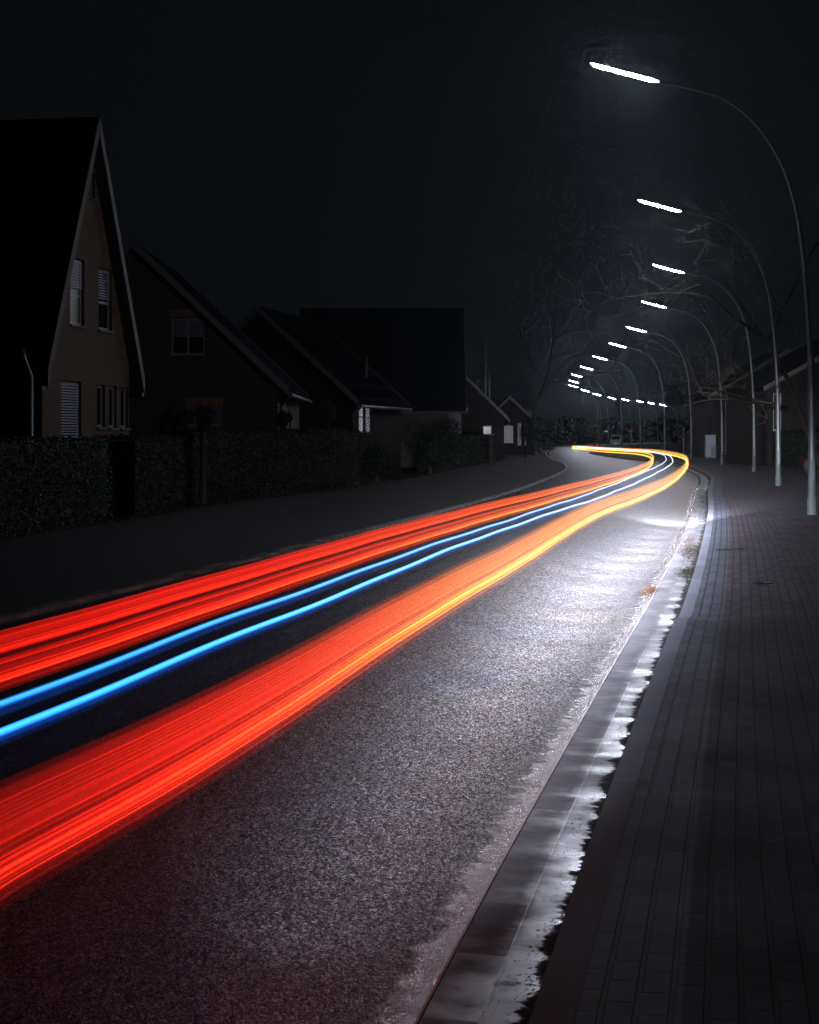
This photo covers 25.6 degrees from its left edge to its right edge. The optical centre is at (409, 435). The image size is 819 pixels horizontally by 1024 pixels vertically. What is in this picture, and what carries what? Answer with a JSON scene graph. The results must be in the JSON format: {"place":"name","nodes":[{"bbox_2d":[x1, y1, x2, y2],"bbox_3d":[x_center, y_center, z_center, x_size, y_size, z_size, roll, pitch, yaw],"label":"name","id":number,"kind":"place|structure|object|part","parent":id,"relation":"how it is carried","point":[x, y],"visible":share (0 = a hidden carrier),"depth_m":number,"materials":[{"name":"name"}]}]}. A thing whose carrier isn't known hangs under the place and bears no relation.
{"place":"outdoors","nodes":[
{"label":"outdoors","id":0,"kind":"place"},
{"bbox_2d":[123,239,312,439],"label":"brick house","id":1,"kind":"structure","parent":0,"point":[197,348],"depth_m":56.00,"materials":[{"name":"brown brick"}]},
{"bbox_2d":[170,318,205,355],"bbox_3d":[-6.894,-3.080,56.039,1.125,1.207,0.178,0,0,0],"label":"window","id":2,"kind":"structure","parent":1,"relation":"in","point":[187,334],"depth_m":56.08,"materials":[{"name":"grey paint"}]},
{"bbox_2d":[187,406,220,427],"bbox_3d":[-6.384,-0.585,56.039,1.125,0.672,0.178,0,0,0],"label":"window","id":3,"kind":"structure","parent":1,"relation":"in","point":[217,422],"depth_m":56.10,"materials":[{"name":"grey paint"}]},
{"bbox_2d":[0,442,646,613],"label":"footpath","id":4,"kind":"structure","parent":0,"point":[41,568],"depth_m":31.16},
{"bbox_2d":[236,305,411,477],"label":"house","id":5,"kind":"structure","parent":0,"point":[316,361],"depth_m":75.61,"materials":[{"name":"grey paint"}]},
{"bbox_2d":[358,406,363,432],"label":"window","id":6,"kind":"structure","parent":5,"relation":"in","point":[361,414],"depth_m":76.04,"materials":[{"name":"grey paint"}]},
{"bbox_2d":[365,408,370,432],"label":"window","id":7,"kind":"structure","parent":5,"relation":"in","point":[368,431],"depth_m":77.11,"materials":[{"name":"grey paint"}]},
{"bbox_2d":[0,442,700,1023],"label":"road","id":8,"kind":"structure","parent":0,"point":[302,786],"depth_m":9.43,"materials":[{"name":"grey asphalt"}]},
{"bbox_2d":[414,450,700,1023],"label":"road edge joint","id":9,"kind":"object","parent":8,"relation":"on","point":[433,991],"visible":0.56,"depth_m":7.36,"materials":[{"name":"grey concrete"}]},
{"bbox_2d":[419,448,709,1023],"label":"gutter","id":10,"kind":"object","parent":8,"relation":"on","point":[473,988],"visible":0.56,"depth_m":7.34,"materials":[{"name":"grey concrete"}]},
{"bbox_2d":[489,492,706,1023],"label":"gutter moss","id":11,"kind":"object","parent":10,"relation":"on","point":[580,859],"visible":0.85,"depth_m":6.22,"materials":[{"name":"plant"}]},
{"bbox_2d":[672,564,693,582],"bbox_3d":[3.380,1.683,22.164,0.361,0.028,2.890,0,0,11],"label":"leaf pile","id":12,"kind":"object","parent":10,"relation":"on","point":[684,570],"visible":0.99,"depth_m":22.22,"materials":[{"name":"brown plant"}]},
{"bbox_2d":[671,533,696,554],"bbox_3d":[4.304,1.682,28.064,0.345,0.024,7.352,0,0,10],"label":"leaf pile","id":13,"kind":"object","parent":10,"relation":"on","point":[685,542],"visible":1,"depth_m":28.41,"materials":[{"name":"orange plant"}]},
{"bbox_2d":[677,542,700,563],"bbox_3d":[4.133,1.683,26.322,0.519,0.023,6.367,0,0,8],"label":"leaf pile","id":14,"kind":"object","parent":10,"relation":"on","point":[691,549],"visible":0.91,"depth_m":26.41,"materials":[{"name":"brown plant"}]},
{"bbox_2d":[693,489,707,516],"bbox_3d":[7.968,1.684,48.806,0.510,0.032,26.619,0,0,10],"label":"leaf pile","id":15,"kind":"object","parent":10,"relation":"on","point":[702,502],"visible":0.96,"depth_m":46.32,"materials":[{"name":"plant"}]},
{"bbox_2d":[582,447,642,451],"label":"light trail","id":16,"kind":"object","parent":8,"relation":"on","point":[617,450],"visible":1,"depth_m":119.83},
{"bbox_2d":[610,435,620,445],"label":"white van","id":17,"kind":"object","parent":8,"relation":"on","point":[615,439],"visible":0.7,"depth_m":298.37,"materials":[{"name":"grey paint"}]},
{"bbox_2d":[589,452,648,460],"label":"traffic island","id":18,"kind":"structure","parent":8,"relation":"on","point":[624,456],"depth_m":134.15,"materials":[{"name":"concrete"}]},
{"bbox_2d":[635,582,662,598],"bbox_3d":[2.630,1.683,19.657,0.275,0.022,2.208,0,0,10],"label":"leaf pile","id":19,"kind":"object","parent":8,"relation":"on","point":[652,589],"visible":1,"depth_m":19.67,"materials":[{"name":"orange plant"}]},
{"bbox_2d":[2,438,711,1020],"bbox_3d":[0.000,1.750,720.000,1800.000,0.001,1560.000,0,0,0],"label":"ground","id":20,"kind":"structure","parent":0,"point":[412,472],"depth_m":146.52,"materials":[{"name":"black plant"}]},
{"bbox_2d":[0,433,114,538],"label":"hedge","id":21,"kind":"object","parent":20,"relation":"on","point":[61,483],"visible":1,"depth_m":32.09,"materials":[{"name":"green plant"}]},
{"bbox_2d":[0,115,144,443],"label":"brick house","id":22,"kind":"structure","parent":20,"relation":"on","point":[67,322],"depth_m":39.92,"materials":[{"name":"brown brick"}]},
{"bbox_2d":[19,349,32,439],"bbox_3d":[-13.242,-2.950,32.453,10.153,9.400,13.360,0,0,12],"label":"drainpipe","id":23,"kind":"structure","parent":22,"relation":"attached to","point":[30,389],"depth_m":35.46,"materials":[{"name":"grey metal"}]},
{"bbox_2d":[61,380,78,442],"bbox_3d":[-7.514,-0.485,39.550,0.083,1.455,1.129,0,0,12],"label":"window","id":24,"kind":"structure","parent":22,"relation":"in","point":[69,389],"depth_m":39.60,"materials":[{"name":"grey paint"}]},
{"bbox_2d":[70,259,86,328],"bbox_3d":[-7.396,-3.169,39.882,0.178,1.524,0.884,0,0,12],"label":"window","id":25,"kind":"structure","parent":22,"relation":"in","point":[75,281],"depth_m":40.00,"materials":[{"name":"grey paint"}]},
{"bbox_2d":[90,176,97,201],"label":"window","id":26,"kind":"structure","parent":22,"relation":"in","point":[91,198],"depth_m":40.88,"materials":[{"name":"grey paint"}]},
{"bbox_2d":[96,385,107,428],"bbox_3d":[-7.106,-0.659,41.264,0.178,1.016,0.572,0,0,12],"label":"window","id":27,"kind":"structure","parent":22,"relation":"in","point":[99,387],"depth_m":41.42,"materials":[{"name":"grey paint"}]},
{"bbox_2d":[98,268,114,332],"bbox_3d":[-7.053,-3.122,41.521,0.178,1.466,0.902,0,0,12],"label":"window","id":28,"kind":"structure","parent":22,"relation":"in","point":[104,274],"depth_m":41.65,"materials":[{"name":"grey paint"}]},
{"bbox_2d":[108,386,118,429],"bbox_3d":[-6.955,-0.652,41.987,0.178,1.015,0.564,0,0,12],"label":"window","id":29,"kind":"structure","parent":22,"relation":"in","point":[111,389],"depth_m":42.16,"materials":[{"name":"grey paint"}]},
{"bbox_2d":[120,387,130,429],"bbox_3d":[-6.801,-0.645,42.723,0.178,1.013,0.581,0,0,12],"label":"window","id":30,"kind":"structure","parent":22,"relation":"in","point":[122,389],"depth_m":42.86,"materials":[{"name":"grey paint"}]},
{"bbox_2d":[91,432,189,519],"bbox_3d":[-5.797,0.825,39.219,1.182,1.813,5.071,0,0,5],"label":"hedge","id":31,"kind":"object","parent":20,"relation":"on","point":[148,477],"visible":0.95,"depth_m":37.69,"materials":[{"name":"green plant"}]},
{"bbox_2d":[181,405,215,506],"bbox_3d":[-5.059,0.494,43.233,0.862,2.515,0.700,0,0,0],"label":"ball tree","id":32,"kind":"object","parent":20,"relation":"on","point":[205,414],"visible":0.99,"depth_m":43.14,"materials":[{"name":"green plant"}]},
{"bbox_2d":[151,425,361,506],"bbox_3d":[-3.897,0.721,52.148,1.326,2.049,17.542,0,0,12],"label":"hedge","id":33,"kind":"object","parent":20,"relation":"on","point":[254,462],"visible":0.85,"depth_m":49.84,"materials":[{"name":"green plant"}]},
{"bbox_2d":[275,411,292,432],"bbox_3d":[-3.746,0.494,53.498,0.545,2.514,0.728,0,0,0],"label":"ball tree","id":34,"kind":"object","parent":20,"relation":"on","point":[282,419],"visible":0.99,"depth_m":53.40,"materials":[{"name":"green plant"}]},
{"bbox_2d":[0,443,626,623],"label":"kerb","id":35,"kind":"structure","parent":20,"relation":"on","point":[42,608],"depth_m":22.59,"materials":[{"name":"grey concrete"}]},
{"bbox_2d":[358,445,391,483],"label":"shrub","id":36,"kind":"object","parent":20,"relation":"on","point":[375,461],"visible":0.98,"depth_m":65.72,"materials":[{"name":"green plant"}]},
{"bbox_2d":[299,308,466,467],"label":"house","id":37,"kind":"structure","parent":20,"relation":"on","point":[416,359],"depth_m":102.29,"materials":[{"name":"grey brick"}]},
{"bbox_2d":[400,420,459,474],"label":"shrub","id":38,"kind":"object","parent":20,"relation":"on","point":[431,452],"visible":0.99,"depth_m":78.87,"materials":[{"name":"green plant"}]},
{"bbox_2d":[427,417,460,460],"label":"shrub","id":39,"kind":"object","parent":20,"relation":"on","point":[448,422],"visible":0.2,"depth_m":85.36,"materials":[{"name":"green plant"}]},
{"bbox_2d":[415,433,495,472],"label":"hedge","id":40,"kind":"object","parent":20,"relation":"on","point":[471,450],"visible":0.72,"depth_m":97.23,"materials":[{"name":"green plant"}]},
{"bbox_2d":[462,343,509,460],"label":"brick house","id":41,"kind":"structure","parent":20,"relation":"on","point":[484,414],"depth_m":125.00,"materials":[{"name":"brown brick"}]},
{"bbox_2d":[483,426,491,434],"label":"window","id":42,"kind":"structure","parent":41,"relation":"in","point":[486,429],"depth_m":125.09,"materials":[{"name":"white glass"}]},
{"bbox_2d":[497,396,539,455],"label":"cottage","id":43,"kind":"structure","parent":20,"relation":"on","point":[514,411],"depth_m":158.00,"materials":[{"name":"grey paint"}]},
{"bbox_2d":[504,426,512,442],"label":"window","id":44,"kind":"structure","parent":43,"relation":"in","point":[508,430],"depth_m":158.09,"materials":[{"name":"grey glass"}]},
{"bbox_2d":[517,423,521,445],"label":"window","id":45,"kind":"structure","parent":43,"relation":"in","point":[519,424],"depth_m":158.09,"materials":[{"name":"grey glass"}]},
{"bbox_2d":[522,382,532,415],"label":"conifer tree","id":46,"kind":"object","parent":20,"relation":"on","point":[527,405],"depth_m":299.32,"materials":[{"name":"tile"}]},
{"bbox_2d":[519,417,554,455],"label":"shrub","id":47,"kind":"object","parent":20,"relation":"on","point":[534,431],"visible":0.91,"depth_m":149.95,"materials":[{"name":"green plant"}]},
{"bbox_2d":[535,438,556,449],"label":"shrub","id":48,"kind":"object","parent":20,"relation":"on","point":[552,444],"visible":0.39,"depth_m":211.54,"materials":[{"name":"green plant"}]},
{"bbox_2d":[537,415,586,442],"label":"background tree","id":49,"kind":"object","parent":20,"relation":"on","point":[562,431],"visible":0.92,"depth_m":435.86,"materials":[{"name":"green plant"}]},
{"bbox_2d":[491,270,642,456],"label":"bare tree","id":50,"kind":"object","parent":20,"relation":"on","point":[536,401],"visible":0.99,"depth_m":140.24,"materials":[{"name":"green plant"}]},
{"bbox_2d":[573,417,604,442],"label":"background tree","id":51,"kind":"object","parent":20,"relation":"on","point":[580,434],"visible":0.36,"depth_m":436.79,"materials":[{"name":"green plant"}]},
{"bbox_2d":[582,416,606,447],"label":"tree","id":52,"kind":"object","parent":20,"relation":"on","point":[592,426],"visible":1,"depth_m":239.65,"materials":[{"name":"green plant"}]},
{"bbox_2d":[596,417,644,442],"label":"background tree","id":53,"kind":"object","parent":20,"relation":"on","point":[614,424],"visible":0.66,"depth_m":433.16,"materials":[{"name":"green plant"}]},
{"bbox_2d":[528,443,713,1023],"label":"kerb","id":54,"kind":"structure","parent":20,"relation":"on","point":[557,999],"depth_m":6.91,"materials":[{"name":"concrete"}]},
{"bbox_2d":[623,420,659,442],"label":"background tree","id":55,"kind":"object","parent":20,"relation":"on","point":[648,423],"visible":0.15,"depth_m":438.33,"materials":[{"name":"green plant"}]},
{"bbox_2d":[632,423,681,442],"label":"background tree","id":56,"kind":"object","parent":20,"relation":"on","point":[648,434],"visible":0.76,"depth_m":431.31,"materials":[{"name":"green plant"}]},
{"bbox_2d":[654,418,687,438],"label":"background tree","id":57,"kind":"object","parent":20,"relation":"on","point":[671,420],"visible":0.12,"depth_m":475.31,"materials":[{"name":"green plant"}]},
{"bbox_2d":[674,420,689,442],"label":"background tree","id":58,"kind":"object","parent":20,"relation":"on","point":[686,437],"visible":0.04,"depth_m":441.46,"materials":[{"name":"green plant"}]},
{"bbox_2d":[557,186,818,470],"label":"bare tree","id":59,"kind":"object","parent":20,"relation":"on","point":[790,328],"visible":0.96,"depth_m":61.11,"materials":[{"name":"brown plant"}]},
{"bbox_2d":[638,330,762,410],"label":"bare tree","id":60,"kind":"object","parent":20,"relation":"on","point":[679,395],"visible":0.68,"depth_m":164.77,"materials":[{"name":"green plant"}]},
{"bbox_2d":[685,348,791,457],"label":"dark house","id":61,"kind":"structure","parent":20,"relation":"on","point":[703,423],"depth_m":133.78,"materials":[{"name":"grey paint"}]},
{"bbox_2d":[718,338,818,465],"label":"dark house","id":62,"kind":"structure","parent":20,"relation":"on","point":[739,428],"depth_m":99.05,"materials":[{"name":"grey paint"}]},
{"bbox_2d":[773,393,780,429],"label":"window","id":63,"kind":"structure","parent":62,"relation":"in","point":[774,396],"depth_m":97.11,"materials":[{"name":"grey paint"}]},
{"bbox_2d":[770,430,818,469],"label":"hedge","id":64,"kind":"object","parent":20,"relation":"on","point":[794,446],"visible":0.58,"depth_m":91.62,"materials":[{"name":"green plant"}]},
{"bbox_2d":[0,0,818,437],"label":"sky","id":65,"kind":"structure","parent":0,"point":[286,156],"materials":[{"name":"black"}]},
{"bbox_2d":[488,434,493,465],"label":"gate pillar","id":66,"kind":"structure","parent":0,"point":[490,449],"depth_m":99.86,"materials":[{"name":"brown wood"}]},
{"bbox_2d":[534,416,548,431],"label":"background tree","id":67,"kind":"object","parent":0,"point":[541,420],"visible":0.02,"depth_m":471.91,"materials":[{"name":"green plant"}]},
{"bbox_2d":[589,442,818,1023],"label":"pavement","id":68,"kind":"structure","parent":0,"point":[752,954],"depth_m":8.39,"materials":[{"name":"grey brick"}]},
{"bbox_2d":[570,385,599,446],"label":"street lamp","id":69,"kind":"object","parent":68,"relation":"on","point":[597,410],"visible":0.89,"depth_m":265.98,"materials":[{"name":"grey metal"}]},
{"bbox_2d":[570,380,601,447],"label":"street lamp","id":70,"kind":"object","parent":68,"relation":"on","point":[599,405],"visible":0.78,"depth_m":242.94,"materials":[{"name":"grey metal"}]},
{"bbox_2d":[572,374,608,448],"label":"street lamp","id":71,"kind":"object","parent":68,"relation":"on","point":[607,410],"visible":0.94,"depth_m":219.96,"materials":[{"name":"grey metal"}]},
{"bbox_2d":[581,366,622,449],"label":"street lamp","id":72,"kind":"object","parent":68,"relation":"on","point":[620,408],"visible":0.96,"depth_m":194.96,"materials":[{"name":"grey metal"}]},
{"bbox_2d":[593,356,640,452],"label":"street lamp","id":73,"kind":"object","parent":68,"relation":"on","point":[638,402],"visible":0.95,"depth_m":169.95,"materials":[{"name":"grey metal"}]},
{"bbox_2d":[609,397,631,443],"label":"street lamp","id":74,"kind":"object","parent":68,"relation":"on","point":[630,419],"visible":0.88,"depth_m":348.94,"materials":[{"name":"grey metal"}]},
{"bbox_2d":[609,342,665,455],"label":"street lamp","id":75,"kind":"object","parent":68,"relation":"on","point":[664,453],"visible":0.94,"depth_m":145.97,"materials":[{"name":"grey metal"}]},
{"bbox_2d":[637,400,657,443],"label":"street lamp","id":76,"kind":"object","parent":68,"relation":"on","point":[657,424],"visible":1,"depth_m":382.95,"materials":[{"name":"grey metal"}]},
{"bbox_2d":[573,442,728,1023],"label":"pavement border","id":77,"kind":"object","parent":68,"relation":"on","point":[635,972],"visible":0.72,"depth_m":6.88,"materials":[{"name":"grey concrete"}]},
{"bbox_2d":[716,548,743,550],"bbox_3d":[4.573,1.620,25.692,0.403,0.006,0.403,-2,0,0],"label":"manhole cover","id":78,"kind":"object","parent":77,"relation":"on","point":[731,549],"visible":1,"depth_m":25.65,"materials":[{"name":"metal"}]},
{"bbox_2d":[626,326,692,458],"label":"street lamp","id":79,"kind":"object","parent":68,"relation":"on","point":[691,455],"visible":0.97,"depth_m":124.55,"materials":[{"name":"grey metal"}]},
{"bbox_2d":[642,301,723,464],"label":"street lamp","id":80,"kind":"object","parent":68,"relation":"on","point":[721,429],"visible":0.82,"depth_m":100.77,"materials":[{"name":"grey metal"}]},
{"bbox_2d":[589,62,816,514],"bbox_3d":[5.950,-2.986,36.500,4.620,9.212,0.200,0,0,0],"label":"street lamp","id":81,"kind":"object","parent":68,"relation":"on","point":[811,504],"visible":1,"depth_m":36.45,"materials":[{"name":"grey metal"}]},
{"bbox_2d":[811,459,813,478],"bbox_3d":[8.160,0.670,36.414,0.060,0.400,0.012,0,0,0],"label":"service door","id":82,"kind":"structure","parent":81,"relation":"in","point":[812,460],"depth_m":36.40,"materials":[{"name":"grey metal"}]},
{"bbox_2d":[653,264,755,471],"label":"street lamp","id":83,"kind":"object","parent":68,"relation":"on","point":[753,413],"visible":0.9,"depth_m":79.34,"materials":[{"name":"grey metal"}]},
{"bbox_2d":[637,199,780,485],"bbox_3d":[9.590,-2.986,57.600,4.620,9.212,0.200,0,0,0],"label":"street lamp","id":84,"kind":"object","parent":68,"relation":"on","point":[778,455],"visible":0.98,"depth_m":57.55,"materials":[{"name":"grey metal"}]},
{"bbox_2d":[704,435,715,457],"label":"utility cabinet","id":85,"kind":"object","parent":68,"relation":"on","point":[710,446],"visible":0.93,"depth_m":129.79,"materials":[{"name":"grey plastic"}]},
{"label":"door","id":86,"kind":"part","parent":85,"relation":"part of","materials":[{"name":"grey plastic"}]},
{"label":"door","id":87,"kind":"part","parent":85,"relation":"part of","materials":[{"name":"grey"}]},
{"bbox_2d":[753,582,777,585],"bbox_3d":[3.906,1.621,19.726,0.220,0.018,0.320,0,0,0],"label":"valve cover","id":88,"kind":"object","parent":68,"relation":"on","point":[762,583],"visible":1,"depth_m":19.75,"materials":[{"name":"metal"}]},
{"bbox_2d":[799,441,818,472],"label":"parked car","id":89,"kind":"object","parent":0,"point":[803,459],"visible":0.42,"depth_m":77.20,"materials":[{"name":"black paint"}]}
]}

